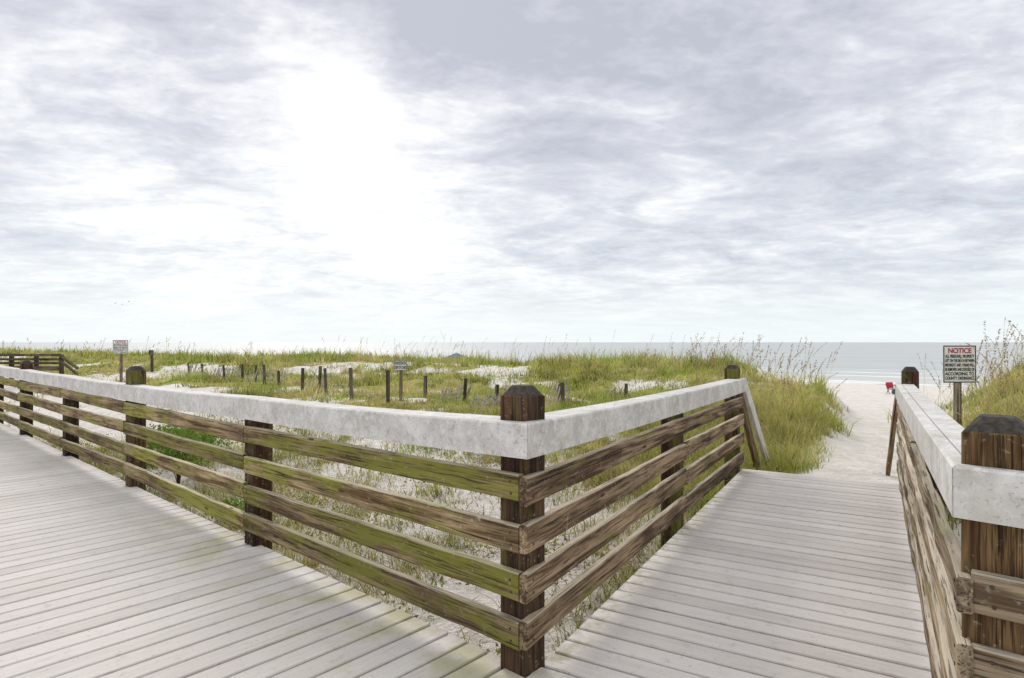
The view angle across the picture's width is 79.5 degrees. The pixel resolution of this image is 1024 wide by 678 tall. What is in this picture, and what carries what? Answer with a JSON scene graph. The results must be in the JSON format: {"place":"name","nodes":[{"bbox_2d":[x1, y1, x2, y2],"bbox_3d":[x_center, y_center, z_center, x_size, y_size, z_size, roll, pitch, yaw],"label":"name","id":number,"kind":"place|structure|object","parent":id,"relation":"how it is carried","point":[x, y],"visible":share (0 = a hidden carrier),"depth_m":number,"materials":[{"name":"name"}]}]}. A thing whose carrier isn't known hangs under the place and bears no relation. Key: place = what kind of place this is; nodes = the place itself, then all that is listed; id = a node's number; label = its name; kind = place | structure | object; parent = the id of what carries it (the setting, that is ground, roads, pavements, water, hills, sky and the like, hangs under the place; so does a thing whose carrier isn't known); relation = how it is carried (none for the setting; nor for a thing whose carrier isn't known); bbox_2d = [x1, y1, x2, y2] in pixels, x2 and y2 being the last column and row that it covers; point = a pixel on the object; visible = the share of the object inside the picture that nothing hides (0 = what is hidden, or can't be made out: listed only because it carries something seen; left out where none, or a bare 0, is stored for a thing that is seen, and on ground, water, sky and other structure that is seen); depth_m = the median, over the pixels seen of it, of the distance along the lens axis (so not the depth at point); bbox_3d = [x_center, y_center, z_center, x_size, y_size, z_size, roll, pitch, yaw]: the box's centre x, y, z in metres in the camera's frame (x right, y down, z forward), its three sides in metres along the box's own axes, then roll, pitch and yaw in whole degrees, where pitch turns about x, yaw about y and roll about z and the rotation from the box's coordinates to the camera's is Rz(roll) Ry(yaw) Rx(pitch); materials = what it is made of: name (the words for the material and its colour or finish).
{"place":"outdoors","nodes":[
{"label":"outdoors","id":0,"kind":"place"},
{"bbox_2d":[0,352,1023,659],"bbox_3d":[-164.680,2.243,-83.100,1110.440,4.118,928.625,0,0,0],"label":"ground","id":1,"kind":"structure","parent":0,"point":[860,452],"depth_m":9.48,"materials":[{"name":"beige sand"}]},
{"bbox_2d":[0,353,78,383],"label":"distant boardwalk","id":2,"kind":"structure","parent":1,"relation":"on","point":[62,358],"depth_m":24.02,"materials":[{"name":"brown wood"}]},
{"bbox_2d":[113,340,127,381],"bbox_3d":[-12.725,0.919,20.030,0.468,1.769,0.082,0,0,-6],"label":"notice sign","id":3,"kind":"object","parent":1,"relation":"on","point":[120,347],"visible":1,"depth_m":20.00,"materials":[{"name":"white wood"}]},
{"bbox_2d":[149,350,153,371],"bbox_3d":[-15.588,1.003,26.630,0.200,1.047,0.120,0,0,0],"label":"marker post","id":4,"kind":"object","parent":1,"relation":"on","point":[151,353],"visible":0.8,"depth_m":26.60,"materials":[{"name":"brown wood"}]},
{"bbox_2d":[147,426,216,456],"bbox_3d":[-5.202,1.641,9.808,0.962,0.731,1.002,0,0,0],"label":"shrub","id":5,"kind":"object","parent":1,"relation":"on","point":[197,435],"visible":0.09,"depth_m":9.86,"materials":[{"name":"green plant"}]},
{"bbox_2d":[146,424,233,483],"bbox_3d":[-4.566,1.574,8.529,1.274,0.971,1.475,0,0,0],"label":"shrub","id":6,"kind":"object","parent":1,"relation":"on","point":[172,452],"visible":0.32,"depth_m":8.44,"materials":[{"name":"green plant"}]},
{"bbox_2d":[187,364,207,373],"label":"sand fence","id":7,"kind":"object","parent":1,"relation":"on","point":[195,369],"visible":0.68,"depth_m":25.43,"materials":[{"name":"grey wood"}]},
{"bbox_2d":[205,496,244,518],"bbox_3d":[-3.093,1.940,6.901,0.669,0.341,0.628,0,0,0],"label":"shrub","id":8,"kind":"object","parent":1,"relation":"on","point":[233,502],"visible":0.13,"depth_m":6.92,"materials":[{"name":"green plant"}]},
{"bbox_2d":[213,366,246,379],"bbox_3d":[-10.278,1.271,22.405,1.461,0.602,0.166,0,0,17],"label":"sand fence","id":9,"kind":"object","parent":1,"relation":"on","point":[226,369],"visible":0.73,"depth_m":22.41,"materials":[{"name":"grey wood"}]},
{"bbox_2d":[241,364,243,379],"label":"fence post","id":10,"kind":"object","parent":1,"relation":"on","point":[242,371],"visible":0.71,"depth_m":22.09,"materials":[{"name":"brown wood"}]},
{"bbox_2d":[0,423,526,677],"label":"boardwalk deck","id":11,"kind":"structure","parent":1,"relation":"on","point":[103,574],"depth_m":3.54,"materials":[{"name":"grey wood"}]},
{"bbox_2d":[0,361,768,677],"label":"boardwalk railing","id":12,"kind":"object","parent":11,"relation":"attached to","point":[522,434],"visible":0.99,"depth_m":3.67,"materials":[{"name":"brown wood"}]},
{"bbox_2d":[262,364,265,383],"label":"fence post","id":13,"kind":"object","parent":1,"relation":"on","point":[264,371],"visible":0.77,"depth_m":19.30,"materials":[{"name":"brown wood"}]},
{"bbox_2d":[245,368,286,384],"bbox_3d":[-7.773,1.209,19.475,1.278,0.559,0.111,0,0,-8],"label":"sand fence","id":14,"kind":"object","parent":1,"relation":"on","point":[268,376],"visible":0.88,"depth_m":19.47,"materials":[{"name":"grey wood"}]},
{"bbox_2d":[277,371,279,383],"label":"fence post","id":15,"kind":"object","parent":1,"relation":"on","point":[278,377],"visible":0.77,"depth_m":19.33,"materials":[{"name":"brown wood"}]},
{"bbox_2d":[301,368,304,390],"bbox_3d":[-5.370,1.107,15.782,0.067,0.724,0.067,2,2,18],"label":"fence post","id":16,"kind":"object","parent":1,"relation":"on","point":[302,377],"visible":0.76,"depth_m":15.75,"materials":[{"name":"brown wood"}]},
{"bbox_2d":[304,373,329,389],"bbox_3d":[-5.131,1.166,16.033,0.805,0.548,0.045,0,0,-39],"label":"sand fence","id":17,"kind":"object","parent":1,"relation":"on","point":[314,380],"visible":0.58,"depth_m":16.02,"materials":[{"name":"grey wood"}]},
{"bbox_2d":[318,366,321,387],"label":"fence post","id":18,"kind":"object","parent":1,"relation":"on","point":[319,373],"visible":0.65,"depth_m":16.08,"materials":[{"name":"brown wood"}]},
{"bbox_2d":[323,368,327,394],"bbox_3d":[-4.478,1.073,14.783,0.066,0.746,0.067,-2,1,-7],"label":"fence post","id":19,"kind":"object","parent":1,"relation":"on","point":[325,378],"visible":0.83,"depth_m":14.75,"materials":[{"name":"brown wood"}]},
{"bbox_2d":[328,383,353,394],"bbox_3d":[-4.189,1.251,14.993,0.683,0.361,0.091,0,0,-23],"label":"sand fence","id":20,"kind":"object","parent":1,"relation":"on","point":[339,385],"visible":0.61,"depth_m":14.97,"materials":[{"name":"grey wood"}]},
{"bbox_2d":[349,368,353,399],"bbox_3d":[-3.562,1.040,13.633,0.067,0.810,0.068,-3,2,-37],"label":"fence post","id":21,"kind":"object","parent":1,"relation":"on","point":[351,382],"visible":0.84,"depth_m":13.60,"materials":[{"name":"brown wood"}]},
{"bbox_2d":[41,399,721,654],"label":"dune weeds","id":22,"kind":"object","parent":1,"relation":"on","point":[492,552],"visible":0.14,"depth_m":6.64,"materials":[{"name":"green plant"}]},
{"bbox_2d":[386,370,389,402],"bbox_3d":[-2.553,1.032,12.669,0.066,0.787,0.066,3,5,41],"label":"fence post","id":23,"kind":"object","parent":1,"relation":"on","point":[388,385],"visible":0.88,"depth_m":12.64,"materials":[{"name":"brown wood"}]},
{"bbox_2d":[394,360,406,399],"bbox_3d":[-2.354,0.982,13.028,0.259,1.063,0.077,0,0,0],"label":"notice sign","id":24,"kind":"object","parent":1,"relation":"on","point":[400,365],"visible":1,"depth_m":12.99,"materials":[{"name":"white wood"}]},
{"bbox_2d":[423,376,426,396],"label":"fence post","id":25,"kind":"object","parent":1,"relation":"on","point":[425,386],"visible":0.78,"depth_m":14.45,"materials":[{"name":"brown wood"}]},
{"bbox_2d":[438,384,471,402],"bbox_3d":[-1.202,1.209,13.316,0.107,0.431,1.109,0,0,35],"label":"sand fence","id":26,"kind":"object","parent":1,"relation":"on","point":[461,388],"visible":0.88,"depth_m":13.31,"materials":[{"name":"grey wood"}]},
{"bbox_2d":[449,353,469,358],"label":"beach canopy","id":27,"kind":"object","parent":1,"relation":"on","point":[458,354],"visible":0.05,"depth_m":45.53,"materials":[{"name":"blue fabric"}]},
{"bbox_2d":[463,378,467,400],"bbox_3d":[-1.037,1.170,13.553,0.067,0.607,0.067,3,-2,12],"label":"fence post","id":28,"kind":"object","parent":1,"relation":"on","point":[465,388],"visible":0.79,"depth_m":13.53,"materials":[{"name":"brown wood"}]},
{"bbox_2d":[469,390,505,409],"bbox_3d":[-0.455,1.266,12.425,0.162,0.436,1.600,0,0,26],"label":"sand fence","id":29,"kind":"object","parent":1,"relation":"on","point":[489,398],"visible":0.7,"depth_m":12.35,"materials":[{"name":"grey wood"}]},
{"bbox_2d":[494,384,498,401],"bbox_3d":[-0.328,1.223,13.152,0.068,0.500,0.068,4,-2,-25],"label":"fence post","id":30,"kind":"object","parent":1,"relation":"on","point":[496,389],"visible":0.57,"depth_m":13.13,"materials":[{"name":"brown wood"}]},
{"bbox_2d":[0,342,1023,658],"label":"dune grass","id":31,"kind":"structure","parent":1,"relation":"on","point":[666,368],"depth_m":15.29,"materials":[{"name":"green plant"}]},
{"bbox_2d":[1,316,1023,464],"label":"sea oats","id":32,"kind":"object","parent":1,"relation":"on","point":[975,382],"visible":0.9,"depth_m":10.79,"materials":[{"name":"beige plant"}]},
{"bbox_2d":[548,383,571,407],"bbox_3d":[0.972,1.205,12.705,0.245,0.580,0.546,0,0,-37],"label":"sand fence","id":33,"kind":"object","parent":1,"relation":"on","point":[559,401],"visible":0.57,"depth_m":12.77,"materials":[{"name":"grey wood"}]},
{"bbox_2d":[560,382,564,404],"bbox_3d":[1.026,1.199,12.447,0.068,0.644,0.068,-2,-1,36],"label":"fence post","id":34,"kind":"object","parent":1,"relation":"on","point":[562,390],"visible":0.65,"depth_m":12.42,"materials":[{"name":"brown wood"}]},
{"bbox_2d":[604,387,631,399],"bbox_3d":[2.604,1.389,15.247,0.738,0.387,0.142,0,0,10],"label":"sand fence","id":35,"kind":"object","parent":1,"relation":"on","point":[617,392],"visible":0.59,"depth_m":15.26,"materials":[{"name":"grey wood"}]},
{"bbox_2d":[625,383,627,394],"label":"fence post","id":36,"kind":"object","parent":1,"relation":"on","point":[626,387],"visible":0.59,"depth_m":15.11,"materials":[{"name":"brown wood"}]},
{"bbox_2d":[527,469,931,677],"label":"walkway deck","id":37,"kind":"structure","parent":1,"relation":"on","point":[746,573],"depth_m":3.62,"materials":[{"name":"grey wood"}]},
{"bbox_2d":[886,367,1023,677],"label":"walkway railing","id":38,"kind":"object","parent":37,"relation":"on","point":[971,588],"visible":0.99,"depth_m":1.85,"materials":[{"name":"brown wood"}]},
{"bbox_2d":[885,382,894,393],"bbox_3d":[19.073,2.469,30.900,0.440,0.568,0.486,0,0,0],"label":"beach chair","id":39,"kind":"object","parent":1,"relation":"on","point":[889,385],"visible":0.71,"depth_m":31.05,"materials":[{"name":"red fabric"}]},
{"bbox_2d":[943,345,975,425],"bbox_3d":[6.107,0.988,8.430,0.451,1.801,0.082,0,0,0],"label":"notice sign","id":40,"kind":"object","parent":1,"relation":"on","point":[954,373],"visible":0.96,"depth_m":8.39,"materials":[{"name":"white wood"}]},
{"bbox_2d":[0,342,1023,386],"bbox_3d":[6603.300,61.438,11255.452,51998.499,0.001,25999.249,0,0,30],"label":"sea","id":41,"kind":"structure","parent":0,"point":[870,362],"depth_m":216.54,"materials":[{"name":"liquid"}]},
{"bbox_2d":[0,0,1023,341],"label":"sky","id":42,"kind":"structure","parent":0,"point":[222,170],"materials":[{"name":"white"}]},
{"bbox_2d":[545,358,1023,580],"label":"tall path grass","id":43,"kind":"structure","parent":0,"point":[776,465],"depth_m":10.12,"materials":[{"name":"green plant"}]}
]}

